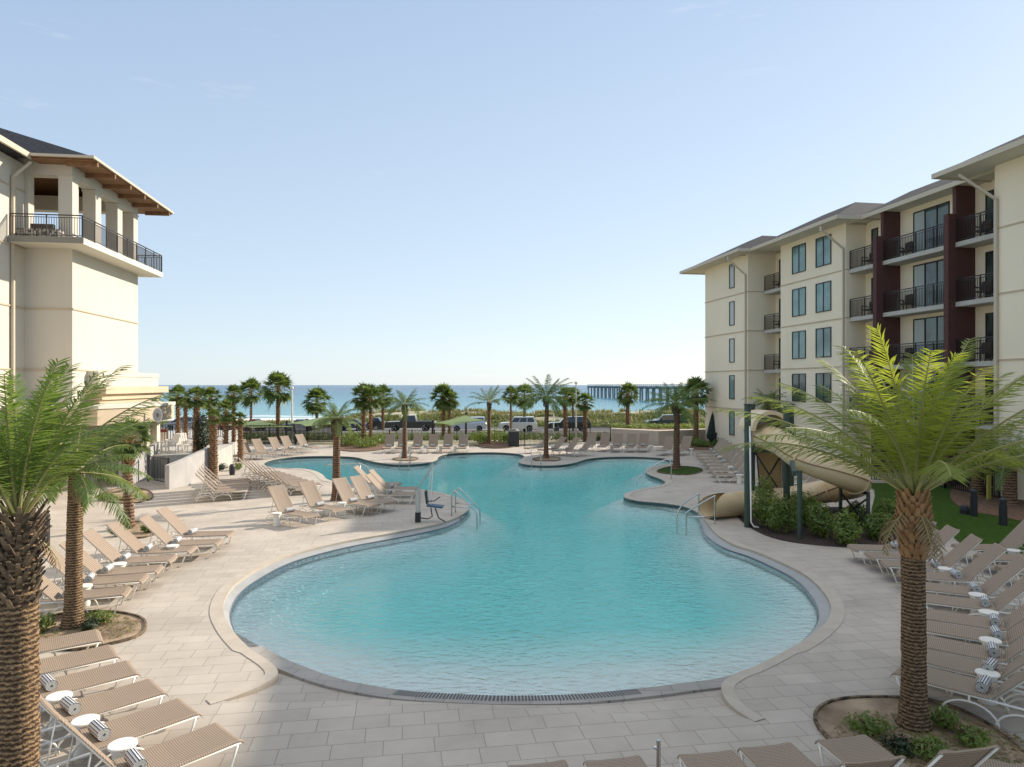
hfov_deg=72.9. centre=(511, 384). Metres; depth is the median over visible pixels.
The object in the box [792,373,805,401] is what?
window
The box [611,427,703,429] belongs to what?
raised bed
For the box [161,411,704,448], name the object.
ground
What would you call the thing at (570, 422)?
parked car
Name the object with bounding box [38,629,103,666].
sun lounger
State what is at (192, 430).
metal fence
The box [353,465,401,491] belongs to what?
sun lounger
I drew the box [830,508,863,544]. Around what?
shrub
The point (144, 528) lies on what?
shrub
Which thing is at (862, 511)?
shrub
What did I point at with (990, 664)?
rolled towel
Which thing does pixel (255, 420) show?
parked car
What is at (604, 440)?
sun lounger
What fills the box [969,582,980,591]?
rolled towel
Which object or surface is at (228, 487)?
sun lounger
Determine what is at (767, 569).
pool water
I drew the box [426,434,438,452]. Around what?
sun lounger
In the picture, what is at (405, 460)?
bed edging
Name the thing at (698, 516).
slide handrail
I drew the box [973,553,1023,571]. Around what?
sun lounger
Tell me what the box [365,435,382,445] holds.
shrub
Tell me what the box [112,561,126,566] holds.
side table
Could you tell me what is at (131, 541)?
sun lounger
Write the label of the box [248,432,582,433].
kerb
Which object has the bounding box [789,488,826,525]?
shrub
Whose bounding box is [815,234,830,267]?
window
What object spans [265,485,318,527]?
sun lounger
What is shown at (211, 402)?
cabbage palm
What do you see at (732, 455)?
sun lounger
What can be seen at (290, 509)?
rolled towel
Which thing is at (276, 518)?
side table
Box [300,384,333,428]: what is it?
cabbage palm
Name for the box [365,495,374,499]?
rolled towel
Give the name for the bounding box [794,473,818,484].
sun lounger
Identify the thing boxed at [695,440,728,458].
sun lounger
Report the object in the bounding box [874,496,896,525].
shrub
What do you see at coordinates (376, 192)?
sky
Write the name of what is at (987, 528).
lawn
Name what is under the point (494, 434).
shrub
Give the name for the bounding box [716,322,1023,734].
date palm
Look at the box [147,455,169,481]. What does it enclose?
metal fence
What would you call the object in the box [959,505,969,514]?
garden speaker
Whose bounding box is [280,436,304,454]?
sun lounger
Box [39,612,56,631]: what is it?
shrub
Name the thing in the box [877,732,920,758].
shrub
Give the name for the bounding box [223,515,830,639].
pool gutter
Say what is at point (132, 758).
rolled towel
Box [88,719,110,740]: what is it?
rolled towel
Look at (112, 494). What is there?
shrub
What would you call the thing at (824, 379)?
window
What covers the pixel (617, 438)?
sun lounger
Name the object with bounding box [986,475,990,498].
marker post
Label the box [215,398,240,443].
cabbage palm
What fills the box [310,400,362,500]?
date palm
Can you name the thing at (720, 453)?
sun lounger
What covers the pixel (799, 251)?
window
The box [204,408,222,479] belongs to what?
cabbage palm
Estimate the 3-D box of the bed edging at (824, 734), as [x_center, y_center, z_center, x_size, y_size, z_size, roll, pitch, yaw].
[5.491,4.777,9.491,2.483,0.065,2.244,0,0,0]
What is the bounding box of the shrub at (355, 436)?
[341,431,368,444]
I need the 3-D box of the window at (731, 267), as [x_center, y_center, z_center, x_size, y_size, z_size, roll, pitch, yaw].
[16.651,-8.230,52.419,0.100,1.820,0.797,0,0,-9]
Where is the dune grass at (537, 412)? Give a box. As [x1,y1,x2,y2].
[160,406,704,426]
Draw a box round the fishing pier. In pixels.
[587,384,702,402]
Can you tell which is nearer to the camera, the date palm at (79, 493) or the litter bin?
the date palm at (79, 493)
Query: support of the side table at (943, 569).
on the pool deck
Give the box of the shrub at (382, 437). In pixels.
[375,433,385,443]
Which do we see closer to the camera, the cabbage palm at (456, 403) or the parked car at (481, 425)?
the cabbage palm at (456, 403)
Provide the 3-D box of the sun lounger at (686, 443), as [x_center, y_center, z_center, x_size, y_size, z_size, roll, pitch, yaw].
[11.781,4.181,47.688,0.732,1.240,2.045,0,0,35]
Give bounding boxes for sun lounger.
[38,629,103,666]
[39,546,148,602]
[39,573,131,619]
[39,644,120,676]
[39,660,141,709]
[39,679,168,754]
[39,697,202,766]
[40,699,244,766]
[59,541,163,589]
[83,528,177,577]
[106,520,196,566]
[138,514,222,558]
[156,506,235,548]
[195,473,248,502]
[197,470,249,499]
[199,468,248,493]
[201,466,249,489]
[202,464,249,486]
[235,439,263,458]
[238,457,280,480]
[243,459,285,481]
[247,460,291,484]
[250,438,277,458]
[252,462,296,487]
[257,463,302,489]
[262,465,308,490]
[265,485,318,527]
[267,466,303,493]
[268,437,293,455]
[273,468,322,494]
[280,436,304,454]
[295,434,319,452]
[298,480,347,520]
[332,477,380,515]
[347,475,397,512]
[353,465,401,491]
[365,473,415,504]
[368,469,417,497]
[381,434,395,452]
[394,434,407,452]
[411,434,423,451]
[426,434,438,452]
[441,434,453,451]
[456,434,468,452]
[508,760,568,766]
[523,436,551,453]
[538,437,566,453]
[551,437,580,455]
[566,438,594,456]
[583,755,646,766]
[587,433,596,451]
[597,433,609,450]
[610,433,622,451]
[624,433,636,451]
[637,433,648,451]
[656,436,673,455]
[677,750,826,766]
[680,436,692,454]
[694,438,724,452]
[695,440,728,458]
[698,442,732,461]
[700,444,734,464]
[703,447,739,468]
[706,450,743,472]
[709,455,743,477]
[712,458,756,482]
[737,742,905,766]
[772,476,817,488]
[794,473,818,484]
[814,734,999,766]
[847,521,936,564]
[863,525,959,573]
[880,534,982,584]
[890,666,1023,728]
[897,543,1006,593]
[925,555,1023,610]
[926,576,1023,624]
[926,604,1023,643]
[926,620,1023,661]
[926,648,1023,706]
[927,635,1023,678]
[937,749,1023,766]
[950,519,1023,560]
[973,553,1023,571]
[994,565,1023,579]
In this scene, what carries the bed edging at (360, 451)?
on the pool deck
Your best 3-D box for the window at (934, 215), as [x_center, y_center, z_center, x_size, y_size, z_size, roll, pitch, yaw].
[21.608,-8.005,35.711,0.100,2.330,2.436,0,0,-9]
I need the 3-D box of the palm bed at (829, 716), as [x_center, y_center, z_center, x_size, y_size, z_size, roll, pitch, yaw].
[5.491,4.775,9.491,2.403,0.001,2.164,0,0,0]
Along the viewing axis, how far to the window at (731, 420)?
52.38 m
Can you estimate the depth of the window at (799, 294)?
45.16 m
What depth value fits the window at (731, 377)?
52.36 m
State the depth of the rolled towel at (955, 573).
15.79 m
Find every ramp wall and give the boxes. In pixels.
[118,441,159,485]
[165,445,209,488]
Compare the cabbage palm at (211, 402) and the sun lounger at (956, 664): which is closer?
the sun lounger at (956, 664)
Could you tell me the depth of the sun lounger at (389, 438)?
50.10 m
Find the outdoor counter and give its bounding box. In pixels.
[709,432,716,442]
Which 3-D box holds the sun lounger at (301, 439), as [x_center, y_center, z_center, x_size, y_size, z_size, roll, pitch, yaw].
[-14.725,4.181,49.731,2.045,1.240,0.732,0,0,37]
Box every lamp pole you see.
[291,387,293,440]
[574,381,577,436]
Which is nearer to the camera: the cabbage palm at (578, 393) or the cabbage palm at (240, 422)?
the cabbage palm at (240, 422)
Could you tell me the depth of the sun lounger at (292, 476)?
32.88 m
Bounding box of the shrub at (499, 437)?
[491,428,507,441]
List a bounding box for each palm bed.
[39,612,144,646]
[104,488,151,501]
[121,521,152,536]
[394,457,416,459]
[534,457,559,459]
[658,466,701,473]
[816,698,1023,766]
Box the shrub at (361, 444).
[354,436,376,447]
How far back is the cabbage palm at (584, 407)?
58.98 m
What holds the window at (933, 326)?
in the hotel wing
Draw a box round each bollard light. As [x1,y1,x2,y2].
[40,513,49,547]
[970,489,977,516]
[999,498,1007,525]
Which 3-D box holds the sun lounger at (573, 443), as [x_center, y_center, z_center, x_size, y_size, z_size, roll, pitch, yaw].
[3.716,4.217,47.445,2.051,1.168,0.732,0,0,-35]
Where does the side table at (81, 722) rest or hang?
on the pool deck
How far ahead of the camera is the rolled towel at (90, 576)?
15.44 m
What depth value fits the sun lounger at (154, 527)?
19.31 m
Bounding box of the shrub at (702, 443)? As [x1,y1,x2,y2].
[691,438,713,446]
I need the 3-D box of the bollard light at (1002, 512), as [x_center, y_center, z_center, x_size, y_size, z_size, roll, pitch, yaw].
[16.736,4.325,23.617,0.255,0.950,0.255,0,0,0]
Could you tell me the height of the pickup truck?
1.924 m
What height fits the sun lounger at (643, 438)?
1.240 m
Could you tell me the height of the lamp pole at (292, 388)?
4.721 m
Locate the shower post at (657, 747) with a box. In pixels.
[653,739,660,766]
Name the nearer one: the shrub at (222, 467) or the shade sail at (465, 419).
the shrub at (222, 467)
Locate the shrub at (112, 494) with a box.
[96,492,117,499]
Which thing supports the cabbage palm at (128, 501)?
on the palm bed at (136, 532)
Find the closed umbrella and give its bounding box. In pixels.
[707,411,715,444]
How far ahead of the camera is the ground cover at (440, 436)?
63.68 m
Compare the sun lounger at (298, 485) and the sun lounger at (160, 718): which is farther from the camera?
the sun lounger at (298, 485)
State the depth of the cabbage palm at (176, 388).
44.30 m
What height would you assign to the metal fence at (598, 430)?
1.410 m
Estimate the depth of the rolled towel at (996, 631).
12.00 m
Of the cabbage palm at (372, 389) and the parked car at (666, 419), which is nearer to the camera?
the cabbage palm at (372, 389)
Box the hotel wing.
[679,135,1023,499]
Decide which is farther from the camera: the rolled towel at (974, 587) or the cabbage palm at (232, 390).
the cabbage palm at (232, 390)
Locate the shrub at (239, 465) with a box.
[230,461,242,469]
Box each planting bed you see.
[340,443,384,450]
[478,442,512,447]
[690,445,728,450]
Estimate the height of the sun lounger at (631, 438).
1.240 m
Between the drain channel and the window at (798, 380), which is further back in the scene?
the window at (798, 380)
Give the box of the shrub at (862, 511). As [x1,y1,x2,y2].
[844,500,870,524]
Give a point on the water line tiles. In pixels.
(624, 499)
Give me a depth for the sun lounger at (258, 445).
45.66 m
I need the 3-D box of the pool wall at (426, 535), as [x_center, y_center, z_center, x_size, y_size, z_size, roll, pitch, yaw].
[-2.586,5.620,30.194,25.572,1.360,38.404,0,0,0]
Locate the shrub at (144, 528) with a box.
[139,525,150,532]
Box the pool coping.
[206,452,844,721]
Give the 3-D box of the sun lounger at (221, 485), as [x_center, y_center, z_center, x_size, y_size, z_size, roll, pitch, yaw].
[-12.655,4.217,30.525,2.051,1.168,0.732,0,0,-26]
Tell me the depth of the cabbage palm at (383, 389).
85.82 m
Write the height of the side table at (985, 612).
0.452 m
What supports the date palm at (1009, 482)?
on the straw bed at (985, 505)
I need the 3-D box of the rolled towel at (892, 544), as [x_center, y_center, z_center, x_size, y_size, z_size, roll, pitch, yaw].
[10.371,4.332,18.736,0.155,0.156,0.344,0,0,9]
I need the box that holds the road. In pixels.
[161,428,581,431]
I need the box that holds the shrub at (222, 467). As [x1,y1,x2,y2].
[219,463,227,470]
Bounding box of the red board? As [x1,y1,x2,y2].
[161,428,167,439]
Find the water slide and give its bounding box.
[699,404,872,539]
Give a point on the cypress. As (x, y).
(203, 439)
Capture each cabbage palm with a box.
[102,417,154,528]
[165,385,187,437]
[178,396,188,442]
[182,384,210,453]
[198,385,225,442]
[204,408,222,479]
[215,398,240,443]
[224,383,245,441]
[232,411,249,461]
[235,376,263,432]
[255,370,295,440]
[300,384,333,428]
[349,382,373,443]
[357,383,386,443]
[373,384,396,429]
[428,382,459,436]
[439,389,460,433]
[500,385,519,428]
[512,383,537,430]
[555,386,575,441]
[566,386,580,416]
[574,391,595,440]
[616,382,640,427]
[679,376,713,437]
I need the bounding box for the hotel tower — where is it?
[0,128,175,485]
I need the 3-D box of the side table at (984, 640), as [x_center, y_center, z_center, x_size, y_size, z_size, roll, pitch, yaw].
[8.174,4.574,11.840,0.330,0.452,0.330,0,0,0]
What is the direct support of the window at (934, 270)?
in the hotel wing
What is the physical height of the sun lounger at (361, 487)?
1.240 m
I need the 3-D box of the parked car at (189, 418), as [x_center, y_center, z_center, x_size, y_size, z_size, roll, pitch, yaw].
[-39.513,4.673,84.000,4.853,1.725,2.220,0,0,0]
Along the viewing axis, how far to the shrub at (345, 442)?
53.96 m
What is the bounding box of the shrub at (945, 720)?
[928,703,962,730]
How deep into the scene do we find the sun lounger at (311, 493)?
25.36 m
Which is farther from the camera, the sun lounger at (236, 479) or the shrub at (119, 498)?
the sun lounger at (236, 479)
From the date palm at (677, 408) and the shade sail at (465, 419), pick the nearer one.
the date palm at (677, 408)
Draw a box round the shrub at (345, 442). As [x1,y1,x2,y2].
[340,434,359,445]
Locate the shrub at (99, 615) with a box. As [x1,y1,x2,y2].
[82,608,116,623]
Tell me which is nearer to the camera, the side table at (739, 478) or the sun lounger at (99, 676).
the sun lounger at (99, 676)
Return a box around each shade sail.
[219,420,296,444]
[286,413,356,425]
[431,412,485,433]
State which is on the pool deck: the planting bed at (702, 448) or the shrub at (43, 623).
the planting bed at (702, 448)
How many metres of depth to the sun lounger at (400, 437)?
50.10 m
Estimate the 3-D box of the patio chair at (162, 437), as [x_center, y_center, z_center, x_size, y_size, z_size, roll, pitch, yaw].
[-19.507,3.148,38.445,0.720,1.003,0.770,0,0,-23]
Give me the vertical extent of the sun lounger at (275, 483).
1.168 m
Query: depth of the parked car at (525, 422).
82.06 m
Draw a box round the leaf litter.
[40,615,141,639]
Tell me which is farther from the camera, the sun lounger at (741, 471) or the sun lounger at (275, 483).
the sun lounger at (741, 471)
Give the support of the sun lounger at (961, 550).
on the pool deck
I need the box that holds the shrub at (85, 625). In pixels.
[80,617,101,630]
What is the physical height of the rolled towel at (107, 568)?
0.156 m
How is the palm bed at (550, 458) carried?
on the pool deck
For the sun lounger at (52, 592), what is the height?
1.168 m
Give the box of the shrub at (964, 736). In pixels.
[954,723,996,747]
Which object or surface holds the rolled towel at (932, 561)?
on the sun lounger at (961, 550)
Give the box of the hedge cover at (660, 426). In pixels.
[610,423,704,428]
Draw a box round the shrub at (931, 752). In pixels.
[909,730,953,761]
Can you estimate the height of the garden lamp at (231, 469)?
0.580 m
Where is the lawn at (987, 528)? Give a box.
[795,483,1023,553]
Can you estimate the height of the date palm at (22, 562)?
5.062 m
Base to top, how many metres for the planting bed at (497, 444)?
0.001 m
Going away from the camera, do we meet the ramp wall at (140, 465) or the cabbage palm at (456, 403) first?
the ramp wall at (140, 465)
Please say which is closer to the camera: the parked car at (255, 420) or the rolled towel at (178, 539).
the rolled towel at (178, 539)
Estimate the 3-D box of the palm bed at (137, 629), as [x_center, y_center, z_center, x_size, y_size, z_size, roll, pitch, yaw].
[-8.326,4.775,13.559,2.362,0.001,2.048,0,0,0]
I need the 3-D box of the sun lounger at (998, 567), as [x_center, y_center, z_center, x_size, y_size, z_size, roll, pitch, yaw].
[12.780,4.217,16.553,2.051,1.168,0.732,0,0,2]
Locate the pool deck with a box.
[0,442,1023,766]
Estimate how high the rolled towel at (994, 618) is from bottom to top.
0.156 m
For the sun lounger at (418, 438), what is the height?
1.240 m
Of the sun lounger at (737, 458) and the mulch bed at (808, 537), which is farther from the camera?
the sun lounger at (737, 458)
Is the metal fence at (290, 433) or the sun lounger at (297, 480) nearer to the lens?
the sun lounger at (297, 480)
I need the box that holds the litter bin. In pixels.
[508,428,519,446]
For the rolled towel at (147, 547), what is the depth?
18.31 m
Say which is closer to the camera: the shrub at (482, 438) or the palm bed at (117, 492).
the palm bed at (117, 492)
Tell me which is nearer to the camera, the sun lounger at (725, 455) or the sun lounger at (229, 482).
the sun lounger at (229, 482)
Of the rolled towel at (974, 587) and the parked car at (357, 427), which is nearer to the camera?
the rolled towel at (974, 587)
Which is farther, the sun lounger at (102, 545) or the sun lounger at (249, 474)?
the sun lounger at (249, 474)
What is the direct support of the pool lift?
on the pool deck
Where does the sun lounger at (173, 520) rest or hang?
on the pool deck
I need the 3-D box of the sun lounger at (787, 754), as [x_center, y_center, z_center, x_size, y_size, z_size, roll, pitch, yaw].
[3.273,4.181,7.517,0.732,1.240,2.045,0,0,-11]
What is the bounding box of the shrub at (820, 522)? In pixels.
[805,501,834,538]
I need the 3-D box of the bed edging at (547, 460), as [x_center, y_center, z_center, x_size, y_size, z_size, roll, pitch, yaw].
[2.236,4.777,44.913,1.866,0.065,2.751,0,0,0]
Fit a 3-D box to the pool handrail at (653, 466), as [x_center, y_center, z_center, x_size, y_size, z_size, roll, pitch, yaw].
[7.277,4.505,35.548,1.823,1.401,0.163,0,0,-2]
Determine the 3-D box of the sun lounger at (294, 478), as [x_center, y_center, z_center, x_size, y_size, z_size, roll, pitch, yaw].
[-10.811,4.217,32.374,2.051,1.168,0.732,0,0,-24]
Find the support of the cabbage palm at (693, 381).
on the planting bed at (702, 448)
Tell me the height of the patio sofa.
0.780 m
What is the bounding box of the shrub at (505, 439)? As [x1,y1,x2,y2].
[500,433,507,442]
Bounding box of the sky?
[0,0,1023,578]
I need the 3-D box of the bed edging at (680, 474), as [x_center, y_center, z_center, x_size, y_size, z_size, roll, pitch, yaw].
[9.453,4.777,38.814,2.312,0.065,3.924,0,0,30]
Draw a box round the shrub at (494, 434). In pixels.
[484,429,507,440]
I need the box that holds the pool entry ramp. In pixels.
[231,633,744,717]
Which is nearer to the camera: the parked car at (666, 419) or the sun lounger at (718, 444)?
the sun lounger at (718, 444)
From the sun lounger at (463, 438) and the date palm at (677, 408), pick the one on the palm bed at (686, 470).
the date palm at (677, 408)
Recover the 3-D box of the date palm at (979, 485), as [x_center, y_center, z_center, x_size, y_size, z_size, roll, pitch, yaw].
[20.302,3.286,30.044,3.751,3.028,4.038,0,0,0]
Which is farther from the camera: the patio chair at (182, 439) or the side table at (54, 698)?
the patio chair at (182, 439)
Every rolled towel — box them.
[40,674,57,690]
[59,696,80,714]
[84,572,94,582]
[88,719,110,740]
[101,563,113,572]
[119,552,130,561]
[124,748,147,766]
[143,543,152,551]
[172,536,181,543]
[187,528,197,534]
[284,507,294,511]
[315,501,324,506]
[348,497,357,502]
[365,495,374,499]
[890,541,898,548]
[929,558,940,567]
[949,568,961,578]
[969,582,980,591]
[975,674,991,692]
[980,595,989,606]
[981,658,998,670]
[987,641,999,657]
[989,613,1000,625]
[990,625,1003,639]
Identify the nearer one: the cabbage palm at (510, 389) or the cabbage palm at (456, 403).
the cabbage palm at (456, 403)
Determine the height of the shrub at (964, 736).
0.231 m
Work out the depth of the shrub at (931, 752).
8.78 m
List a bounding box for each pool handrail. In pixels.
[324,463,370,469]
[451,488,480,529]
[636,459,671,486]
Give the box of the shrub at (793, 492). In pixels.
[780,489,804,515]
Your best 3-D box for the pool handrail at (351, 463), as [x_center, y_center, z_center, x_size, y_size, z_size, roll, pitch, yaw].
[-8.057,4.578,35.327,3.298,1.252,0.127,0,0,13]
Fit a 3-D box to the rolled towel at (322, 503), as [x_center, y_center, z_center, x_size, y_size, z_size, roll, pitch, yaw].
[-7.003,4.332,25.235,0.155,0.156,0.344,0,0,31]
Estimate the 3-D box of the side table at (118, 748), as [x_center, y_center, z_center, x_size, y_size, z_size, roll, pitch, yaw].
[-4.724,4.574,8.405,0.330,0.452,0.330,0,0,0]
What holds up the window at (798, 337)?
in the hotel wing
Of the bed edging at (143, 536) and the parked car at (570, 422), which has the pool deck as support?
the bed edging at (143, 536)
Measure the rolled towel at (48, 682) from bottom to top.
0.156 m
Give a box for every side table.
[45,690,72,731]
[70,714,99,758]
[83,583,92,606]
[107,737,137,766]
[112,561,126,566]
[166,544,178,562]
[272,512,281,526]
[338,502,346,514]
[736,474,742,483]
[937,566,951,584]
[968,592,986,615]
[975,668,1000,705]
[978,609,998,616]
[979,636,1001,664]
[1006,548,1020,564]
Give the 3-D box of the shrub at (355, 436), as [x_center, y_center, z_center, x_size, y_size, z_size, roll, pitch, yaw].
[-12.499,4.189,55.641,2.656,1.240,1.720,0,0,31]
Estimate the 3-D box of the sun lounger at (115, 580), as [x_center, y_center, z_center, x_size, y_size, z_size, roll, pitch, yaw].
[-9.375,4.217,15.616,2.051,1.168,0.732,0,0,-15]
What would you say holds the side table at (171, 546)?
on the pool deck
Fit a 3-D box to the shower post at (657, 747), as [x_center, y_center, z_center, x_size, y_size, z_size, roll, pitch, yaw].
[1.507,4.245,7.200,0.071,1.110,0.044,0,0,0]
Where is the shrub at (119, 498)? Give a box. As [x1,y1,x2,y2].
[113,493,138,500]
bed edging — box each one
[52,610,146,650]
[104,487,153,503]
[135,520,153,538]
[340,445,383,451]
[392,456,417,460]
[477,441,514,448]
[532,456,560,460]
[657,466,702,474]
[813,695,1023,751]
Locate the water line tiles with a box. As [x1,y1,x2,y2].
[229,453,818,640]
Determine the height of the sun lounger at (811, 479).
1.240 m
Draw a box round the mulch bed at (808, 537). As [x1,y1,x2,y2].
[738,507,896,546]
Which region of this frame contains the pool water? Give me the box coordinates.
[231,454,816,695]
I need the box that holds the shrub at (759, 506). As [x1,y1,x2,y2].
[752,475,777,526]
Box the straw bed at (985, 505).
[950,485,1023,520]
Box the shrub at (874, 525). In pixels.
[862,509,894,539]
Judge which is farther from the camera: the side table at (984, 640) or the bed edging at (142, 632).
the bed edging at (142, 632)
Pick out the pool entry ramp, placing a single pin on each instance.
(285, 689)
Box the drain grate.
[393,689,641,700]
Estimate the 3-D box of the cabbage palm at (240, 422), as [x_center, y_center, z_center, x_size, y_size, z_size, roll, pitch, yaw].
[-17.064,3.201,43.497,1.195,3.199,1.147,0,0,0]
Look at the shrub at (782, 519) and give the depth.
22.37 m
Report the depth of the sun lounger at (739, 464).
36.02 m
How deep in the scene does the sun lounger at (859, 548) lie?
18.74 m
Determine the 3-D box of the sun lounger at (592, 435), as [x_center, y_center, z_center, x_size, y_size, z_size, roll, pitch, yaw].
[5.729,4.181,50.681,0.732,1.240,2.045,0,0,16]
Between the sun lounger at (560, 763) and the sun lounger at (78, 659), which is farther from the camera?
the sun lounger at (78, 659)
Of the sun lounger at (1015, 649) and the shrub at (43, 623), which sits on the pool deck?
the sun lounger at (1015, 649)
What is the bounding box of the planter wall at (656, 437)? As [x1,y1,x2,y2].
[611,428,704,445]
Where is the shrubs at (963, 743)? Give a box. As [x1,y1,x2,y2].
[832,712,1023,766]
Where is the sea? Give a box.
[158,385,704,418]
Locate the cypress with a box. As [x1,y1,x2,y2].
[193,411,209,450]
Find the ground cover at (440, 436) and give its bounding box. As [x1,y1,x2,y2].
[244,431,582,440]
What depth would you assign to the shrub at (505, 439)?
56.71 m
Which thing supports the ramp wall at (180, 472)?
on the pool deck
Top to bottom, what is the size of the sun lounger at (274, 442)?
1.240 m
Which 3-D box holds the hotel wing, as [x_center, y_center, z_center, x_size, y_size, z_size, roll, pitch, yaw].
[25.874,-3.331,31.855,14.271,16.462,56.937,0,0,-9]
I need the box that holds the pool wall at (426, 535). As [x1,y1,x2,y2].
[236,454,812,602]
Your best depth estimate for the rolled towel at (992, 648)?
11.24 m
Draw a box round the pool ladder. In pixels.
[399,452,410,470]
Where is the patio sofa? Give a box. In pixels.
[16,223,64,236]
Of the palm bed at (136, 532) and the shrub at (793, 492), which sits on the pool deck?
the palm bed at (136, 532)
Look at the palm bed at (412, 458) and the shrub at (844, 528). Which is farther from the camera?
the palm bed at (412, 458)
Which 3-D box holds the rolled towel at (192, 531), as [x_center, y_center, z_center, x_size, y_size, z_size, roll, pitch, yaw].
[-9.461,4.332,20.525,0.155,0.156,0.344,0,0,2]
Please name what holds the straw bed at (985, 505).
on the lawn at (987, 528)
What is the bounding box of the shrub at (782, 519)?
[764,489,802,532]
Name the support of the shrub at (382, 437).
on the planting bed at (358, 448)
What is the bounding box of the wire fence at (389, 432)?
[341,429,507,439]
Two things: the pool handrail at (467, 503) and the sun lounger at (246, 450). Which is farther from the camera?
the sun lounger at (246, 450)
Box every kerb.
[161,427,543,427]
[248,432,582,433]
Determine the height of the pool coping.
0.202 m
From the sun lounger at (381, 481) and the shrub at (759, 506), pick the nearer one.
the shrub at (759, 506)
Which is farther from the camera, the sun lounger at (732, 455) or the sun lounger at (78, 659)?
the sun lounger at (732, 455)
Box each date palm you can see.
[0,357,186,766]
[0,423,152,630]
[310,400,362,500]
[378,388,428,457]
[465,387,508,443]
[510,374,579,457]
[641,382,714,468]
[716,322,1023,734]
[742,388,796,410]
[937,430,1018,495]
[958,428,1023,504]
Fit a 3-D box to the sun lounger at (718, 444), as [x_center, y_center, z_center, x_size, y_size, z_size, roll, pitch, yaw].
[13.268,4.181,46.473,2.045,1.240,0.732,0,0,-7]
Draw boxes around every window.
[729,263,734,288]
[729,301,734,325]
[729,338,734,362]
[729,375,734,398]
[729,411,734,435]
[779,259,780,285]
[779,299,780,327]
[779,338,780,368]
[792,243,805,274]
[792,286,805,316]
[792,330,805,358]
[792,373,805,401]
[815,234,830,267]
[815,280,830,312]
[815,327,830,357]
[815,373,830,402]
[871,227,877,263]
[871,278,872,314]
[913,201,949,252]
[913,259,943,307]
[913,315,943,362]
[913,372,943,414]
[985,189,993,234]
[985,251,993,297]
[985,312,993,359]
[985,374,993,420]
[985,440,993,486]
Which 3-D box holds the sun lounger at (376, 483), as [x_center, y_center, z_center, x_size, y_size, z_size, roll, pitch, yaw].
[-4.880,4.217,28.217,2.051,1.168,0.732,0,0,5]
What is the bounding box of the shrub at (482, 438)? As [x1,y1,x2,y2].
[470,431,492,442]
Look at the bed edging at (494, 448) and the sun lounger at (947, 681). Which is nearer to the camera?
the sun lounger at (947, 681)
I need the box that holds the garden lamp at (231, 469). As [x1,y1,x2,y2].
[229,464,234,474]
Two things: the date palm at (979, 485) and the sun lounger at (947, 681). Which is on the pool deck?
the sun lounger at (947, 681)
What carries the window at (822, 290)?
in the hotel wing
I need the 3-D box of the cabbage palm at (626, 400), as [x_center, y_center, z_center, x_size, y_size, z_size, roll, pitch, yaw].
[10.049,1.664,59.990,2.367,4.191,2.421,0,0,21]
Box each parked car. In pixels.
[162,416,205,429]
[244,418,263,430]
[283,418,316,430]
[341,418,367,430]
[367,417,385,428]
[451,417,486,431]
[498,416,536,431]
[548,416,590,431]
[645,414,687,424]
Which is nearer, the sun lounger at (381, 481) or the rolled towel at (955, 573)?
the rolled towel at (955, 573)
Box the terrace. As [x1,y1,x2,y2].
[119,430,237,477]
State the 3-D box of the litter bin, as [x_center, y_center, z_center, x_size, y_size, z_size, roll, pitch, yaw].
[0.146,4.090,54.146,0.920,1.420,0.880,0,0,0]
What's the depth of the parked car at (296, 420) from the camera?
83.20 m
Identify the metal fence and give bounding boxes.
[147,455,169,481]
[160,422,222,440]
[243,424,332,443]
[518,425,610,445]
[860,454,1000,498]
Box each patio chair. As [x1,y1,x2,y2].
[153,432,167,450]
[160,434,180,453]
[176,433,192,451]
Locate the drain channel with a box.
[250,646,733,704]
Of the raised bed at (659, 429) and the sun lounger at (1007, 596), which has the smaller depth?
the sun lounger at (1007, 596)
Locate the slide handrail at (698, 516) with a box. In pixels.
[676,493,715,533]
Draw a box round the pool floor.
[231,456,816,695]
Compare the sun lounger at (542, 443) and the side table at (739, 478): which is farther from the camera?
the sun lounger at (542, 443)
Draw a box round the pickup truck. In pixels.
[385,415,436,431]
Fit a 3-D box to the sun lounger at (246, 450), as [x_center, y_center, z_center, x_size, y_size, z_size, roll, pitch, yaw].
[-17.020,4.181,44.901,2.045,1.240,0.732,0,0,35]
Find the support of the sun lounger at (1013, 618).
on the pool deck
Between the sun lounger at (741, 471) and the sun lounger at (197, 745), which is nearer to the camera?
the sun lounger at (197, 745)
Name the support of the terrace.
on the pool deck
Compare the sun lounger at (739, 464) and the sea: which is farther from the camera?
the sea
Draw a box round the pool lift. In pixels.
[415,464,444,522]
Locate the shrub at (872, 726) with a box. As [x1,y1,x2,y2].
[842,709,894,737]
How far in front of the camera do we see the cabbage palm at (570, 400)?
58.98 m
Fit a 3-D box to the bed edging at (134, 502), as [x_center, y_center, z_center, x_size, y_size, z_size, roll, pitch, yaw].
[-16.727,4.777,30.096,1.949,0.065,4.988,0,0,-34]

